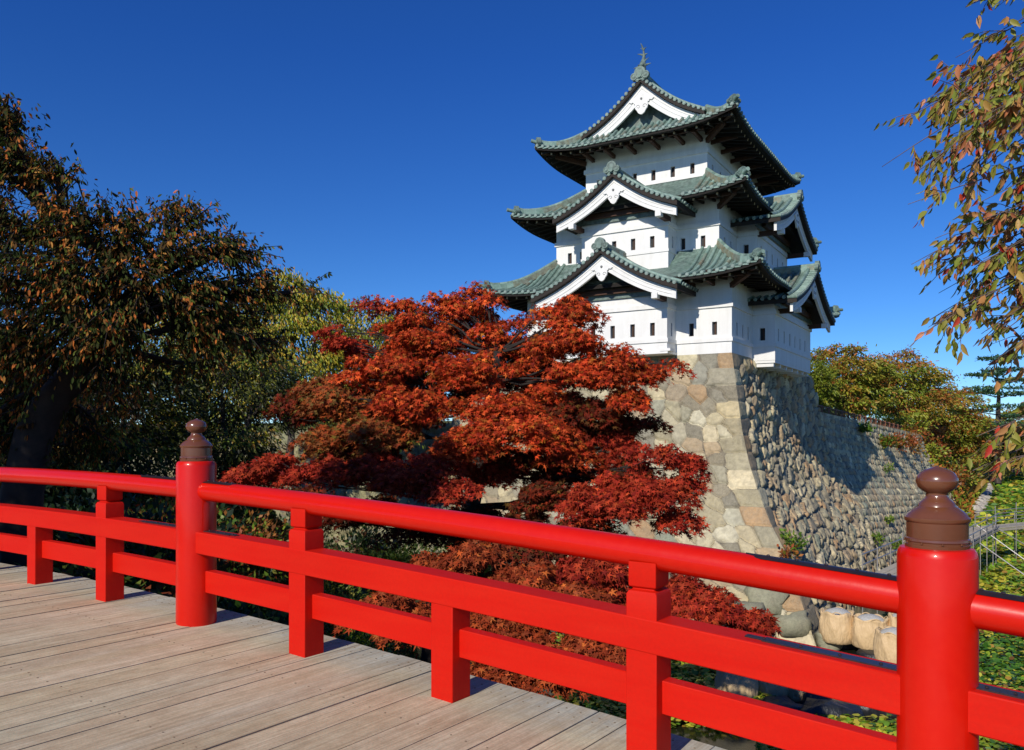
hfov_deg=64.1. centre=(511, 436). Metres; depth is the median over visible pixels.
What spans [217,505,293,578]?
bush
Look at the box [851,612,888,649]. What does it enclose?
sand bag
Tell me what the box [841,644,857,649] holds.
black sack
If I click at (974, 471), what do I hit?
bank shrub
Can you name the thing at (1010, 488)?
pond plants
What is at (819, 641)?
boulder
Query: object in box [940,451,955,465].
bank shrub
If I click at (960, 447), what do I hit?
cherry tree
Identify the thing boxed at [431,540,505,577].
tall shrub
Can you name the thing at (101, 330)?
cherry tree
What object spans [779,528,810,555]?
wall fern
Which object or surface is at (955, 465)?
bank shrub
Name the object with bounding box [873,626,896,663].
sand bag
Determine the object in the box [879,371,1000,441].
cherry tree
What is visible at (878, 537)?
wall fern
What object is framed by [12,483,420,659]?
ground cover
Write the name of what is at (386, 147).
sky
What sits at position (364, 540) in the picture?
tall shrub
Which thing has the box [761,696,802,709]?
black sack
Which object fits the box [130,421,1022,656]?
ground
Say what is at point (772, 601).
boulder
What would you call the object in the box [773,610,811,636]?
boulder
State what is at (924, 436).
bank shrub
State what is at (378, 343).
yellowing tree
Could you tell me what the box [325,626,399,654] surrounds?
bush
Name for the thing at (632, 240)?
window
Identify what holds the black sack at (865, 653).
in the water
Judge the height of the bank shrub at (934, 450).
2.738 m
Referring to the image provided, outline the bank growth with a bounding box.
[900,424,988,521]
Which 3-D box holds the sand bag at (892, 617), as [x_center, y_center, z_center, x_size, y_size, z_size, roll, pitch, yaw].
[15.220,7.485,31.661,1.371,1.430,1.387,0,0,-39]
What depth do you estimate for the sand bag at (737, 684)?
25.93 m
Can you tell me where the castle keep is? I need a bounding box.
[478,44,842,376]
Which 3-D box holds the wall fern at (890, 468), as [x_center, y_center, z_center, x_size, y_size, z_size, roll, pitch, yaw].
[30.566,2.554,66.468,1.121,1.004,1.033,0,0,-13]
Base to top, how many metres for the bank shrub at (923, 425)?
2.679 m
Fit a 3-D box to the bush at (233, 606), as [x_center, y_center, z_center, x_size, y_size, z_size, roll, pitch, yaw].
[-4.558,2.639,12.540,2.255,1.818,2.383,0,0,0]
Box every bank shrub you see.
[887,412,937,435]
[908,418,933,434]
[915,423,933,442]
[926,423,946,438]
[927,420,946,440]
[927,431,951,457]
[927,439,948,462]
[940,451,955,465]
[943,462,975,482]
[947,458,973,474]
[948,468,978,485]
[953,470,966,492]
[964,462,989,479]
[965,471,981,485]
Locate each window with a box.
[568,253,571,263]
[610,326,614,338]
[630,324,634,336]
[631,238,634,249]
[650,236,653,247]
[650,323,654,335]
[651,170,654,180]
[670,166,674,176]
[681,238,684,249]
[689,323,693,335]
[690,163,694,173]
[701,235,704,246]
[712,322,716,334]
[743,244,748,253]
[760,328,764,340]
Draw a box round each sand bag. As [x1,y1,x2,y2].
[715,670,758,698]
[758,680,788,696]
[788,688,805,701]
[818,606,854,644]
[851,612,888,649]
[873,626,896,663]
[888,612,896,626]
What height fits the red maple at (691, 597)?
6.251 m
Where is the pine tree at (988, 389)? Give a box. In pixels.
[954,354,1023,482]
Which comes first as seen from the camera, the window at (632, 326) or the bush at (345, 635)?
the bush at (345, 635)
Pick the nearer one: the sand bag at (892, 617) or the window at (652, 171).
the sand bag at (892, 617)
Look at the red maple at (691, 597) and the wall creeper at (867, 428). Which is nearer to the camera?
the red maple at (691, 597)
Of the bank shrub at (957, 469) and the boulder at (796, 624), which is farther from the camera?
the bank shrub at (957, 469)
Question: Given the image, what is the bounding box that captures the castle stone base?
[450,352,889,646]
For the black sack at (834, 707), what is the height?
0.892 m
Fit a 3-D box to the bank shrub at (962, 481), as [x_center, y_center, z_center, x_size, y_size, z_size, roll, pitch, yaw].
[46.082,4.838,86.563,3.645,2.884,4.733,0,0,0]
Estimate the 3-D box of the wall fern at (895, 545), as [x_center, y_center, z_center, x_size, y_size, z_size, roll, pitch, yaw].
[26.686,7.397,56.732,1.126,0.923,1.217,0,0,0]
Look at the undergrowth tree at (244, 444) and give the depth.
26.96 m
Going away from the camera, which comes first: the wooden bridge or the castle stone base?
the wooden bridge
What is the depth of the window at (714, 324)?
40.57 m
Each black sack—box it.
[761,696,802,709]
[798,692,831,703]
[799,697,865,724]
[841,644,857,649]
[856,649,874,658]
[858,705,896,716]
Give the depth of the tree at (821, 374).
74.15 m
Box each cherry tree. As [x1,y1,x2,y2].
[0,92,337,565]
[810,342,914,419]
[834,347,978,426]
[874,0,1023,495]
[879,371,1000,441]
[936,406,1003,467]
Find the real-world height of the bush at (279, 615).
2.496 m
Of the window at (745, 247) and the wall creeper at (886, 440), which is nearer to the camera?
the window at (745, 247)
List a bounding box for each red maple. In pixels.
[217,280,714,662]
[332,539,782,701]
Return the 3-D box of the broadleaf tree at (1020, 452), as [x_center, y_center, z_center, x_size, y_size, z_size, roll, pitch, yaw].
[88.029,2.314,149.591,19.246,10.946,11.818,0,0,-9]
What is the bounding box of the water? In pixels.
[405,513,1023,749]
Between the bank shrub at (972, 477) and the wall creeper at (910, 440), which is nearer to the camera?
the wall creeper at (910, 440)
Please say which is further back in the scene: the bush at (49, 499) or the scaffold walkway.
the scaffold walkway
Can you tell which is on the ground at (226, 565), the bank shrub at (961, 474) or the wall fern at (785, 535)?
the bank shrub at (961, 474)
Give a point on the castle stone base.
(749, 431)
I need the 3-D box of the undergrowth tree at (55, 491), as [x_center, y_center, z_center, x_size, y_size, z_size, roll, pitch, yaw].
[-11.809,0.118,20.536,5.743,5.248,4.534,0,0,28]
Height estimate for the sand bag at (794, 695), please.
0.880 m
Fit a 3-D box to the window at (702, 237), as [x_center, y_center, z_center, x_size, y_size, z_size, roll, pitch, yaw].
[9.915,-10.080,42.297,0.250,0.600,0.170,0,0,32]
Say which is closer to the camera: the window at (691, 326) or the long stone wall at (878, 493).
the window at (691, 326)
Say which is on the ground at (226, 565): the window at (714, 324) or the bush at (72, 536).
the bush at (72, 536)
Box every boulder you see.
[727,600,765,626]
[744,586,788,614]
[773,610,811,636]
[814,632,842,650]
[972,505,982,512]
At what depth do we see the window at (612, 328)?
42.09 m
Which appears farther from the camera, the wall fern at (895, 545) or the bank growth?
the bank growth
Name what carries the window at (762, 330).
in the castle keep
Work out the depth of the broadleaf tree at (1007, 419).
166.63 m
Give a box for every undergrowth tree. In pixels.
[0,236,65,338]
[0,354,144,507]
[58,328,228,499]
[136,310,331,504]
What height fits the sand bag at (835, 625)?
1.342 m
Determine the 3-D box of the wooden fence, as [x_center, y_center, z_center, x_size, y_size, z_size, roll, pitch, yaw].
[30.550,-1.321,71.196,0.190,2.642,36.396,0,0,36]
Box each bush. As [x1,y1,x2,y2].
[0,456,130,539]
[44,465,163,550]
[53,492,266,590]
[162,567,287,624]
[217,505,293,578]
[220,561,336,636]
[275,515,348,584]
[279,617,358,641]
[324,580,371,634]
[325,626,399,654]
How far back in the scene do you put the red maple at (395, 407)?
16.25 m
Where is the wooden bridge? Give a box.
[0,418,1023,749]
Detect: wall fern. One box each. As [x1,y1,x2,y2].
[777,543,803,558]
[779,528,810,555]
[870,531,885,545]
[883,462,894,473]
[885,515,894,524]
[890,537,901,548]
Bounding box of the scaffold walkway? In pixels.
[861,502,1023,613]
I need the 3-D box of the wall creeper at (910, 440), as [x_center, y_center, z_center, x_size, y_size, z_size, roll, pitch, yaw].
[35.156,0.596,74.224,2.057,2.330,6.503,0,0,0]
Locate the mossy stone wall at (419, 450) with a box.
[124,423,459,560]
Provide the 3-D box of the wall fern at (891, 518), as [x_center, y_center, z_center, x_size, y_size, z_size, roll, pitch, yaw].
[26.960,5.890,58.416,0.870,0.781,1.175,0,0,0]
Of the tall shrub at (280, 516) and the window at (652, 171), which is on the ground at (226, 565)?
the tall shrub at (280, 516)
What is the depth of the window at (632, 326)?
41.52 m
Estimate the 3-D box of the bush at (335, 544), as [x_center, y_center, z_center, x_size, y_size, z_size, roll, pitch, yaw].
[-6.969,3.674,25.967,3.695,2.889,3.839,0,0,0]
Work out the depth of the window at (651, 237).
42.47 m
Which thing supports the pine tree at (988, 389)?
on the ground at (226, 565)
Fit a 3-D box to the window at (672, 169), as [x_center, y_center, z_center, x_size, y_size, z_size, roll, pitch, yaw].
[8.827,-14.470,44.748,0.250,0.580,0.170,0,0,32]
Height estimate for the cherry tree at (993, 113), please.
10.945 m
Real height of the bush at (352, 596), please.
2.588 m
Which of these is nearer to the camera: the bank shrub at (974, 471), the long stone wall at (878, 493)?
the long stone wall at (878, 493)
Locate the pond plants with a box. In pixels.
[555,472,1023,749]
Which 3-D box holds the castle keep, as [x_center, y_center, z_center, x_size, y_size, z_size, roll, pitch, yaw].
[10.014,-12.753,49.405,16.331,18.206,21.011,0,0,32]
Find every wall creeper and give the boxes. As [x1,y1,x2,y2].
[857,421,876,434]
[878,430,903,449]
[895,430,923,454]
[900,422,922,438]
[906,422,925,464]
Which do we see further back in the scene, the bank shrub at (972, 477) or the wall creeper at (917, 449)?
the bank shrub at (972, 477)
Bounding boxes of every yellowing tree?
[143,309,264,447]
[209,265,372,455]
[295,295,434,452]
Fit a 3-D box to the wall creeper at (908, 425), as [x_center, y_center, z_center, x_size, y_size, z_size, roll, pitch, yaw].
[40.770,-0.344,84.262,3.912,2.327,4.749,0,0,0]
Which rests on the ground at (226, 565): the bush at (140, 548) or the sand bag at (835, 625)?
the bush at (140, 548)
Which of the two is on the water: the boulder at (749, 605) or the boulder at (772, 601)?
the boulder at (749, 605)
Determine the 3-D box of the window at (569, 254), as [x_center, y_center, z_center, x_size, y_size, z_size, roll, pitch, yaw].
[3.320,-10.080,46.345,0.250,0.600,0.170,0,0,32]
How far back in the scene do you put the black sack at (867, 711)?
25.08 m
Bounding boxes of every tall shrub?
[276,513,355,548]
[324,524,388,558]
[351,538,435,591]
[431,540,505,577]
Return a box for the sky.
[0,0,1023,423]
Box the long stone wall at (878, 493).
[820,412,956,564]
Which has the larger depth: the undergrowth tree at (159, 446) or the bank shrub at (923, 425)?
the bank shrub at (923, 425)
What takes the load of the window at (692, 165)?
in the castle keep
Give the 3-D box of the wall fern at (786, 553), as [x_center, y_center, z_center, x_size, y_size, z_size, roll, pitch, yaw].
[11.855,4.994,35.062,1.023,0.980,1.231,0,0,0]
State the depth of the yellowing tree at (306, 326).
39.86 m
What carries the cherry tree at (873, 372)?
on the ground at (226, 565)
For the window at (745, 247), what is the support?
in the castle keep
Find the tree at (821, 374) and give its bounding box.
[808,346,843,413]
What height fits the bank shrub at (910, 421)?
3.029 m
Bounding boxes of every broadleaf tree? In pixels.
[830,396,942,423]
[971,421,1023,476]
[990,418,1023,467]
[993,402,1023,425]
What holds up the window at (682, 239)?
in the castle keep
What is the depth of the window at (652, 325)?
40.96 m
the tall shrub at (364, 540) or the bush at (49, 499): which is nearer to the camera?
the bush at (49, 499)
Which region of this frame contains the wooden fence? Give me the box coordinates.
[818,405,903,428]
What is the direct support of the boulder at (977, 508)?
on the ground at (226, 565)

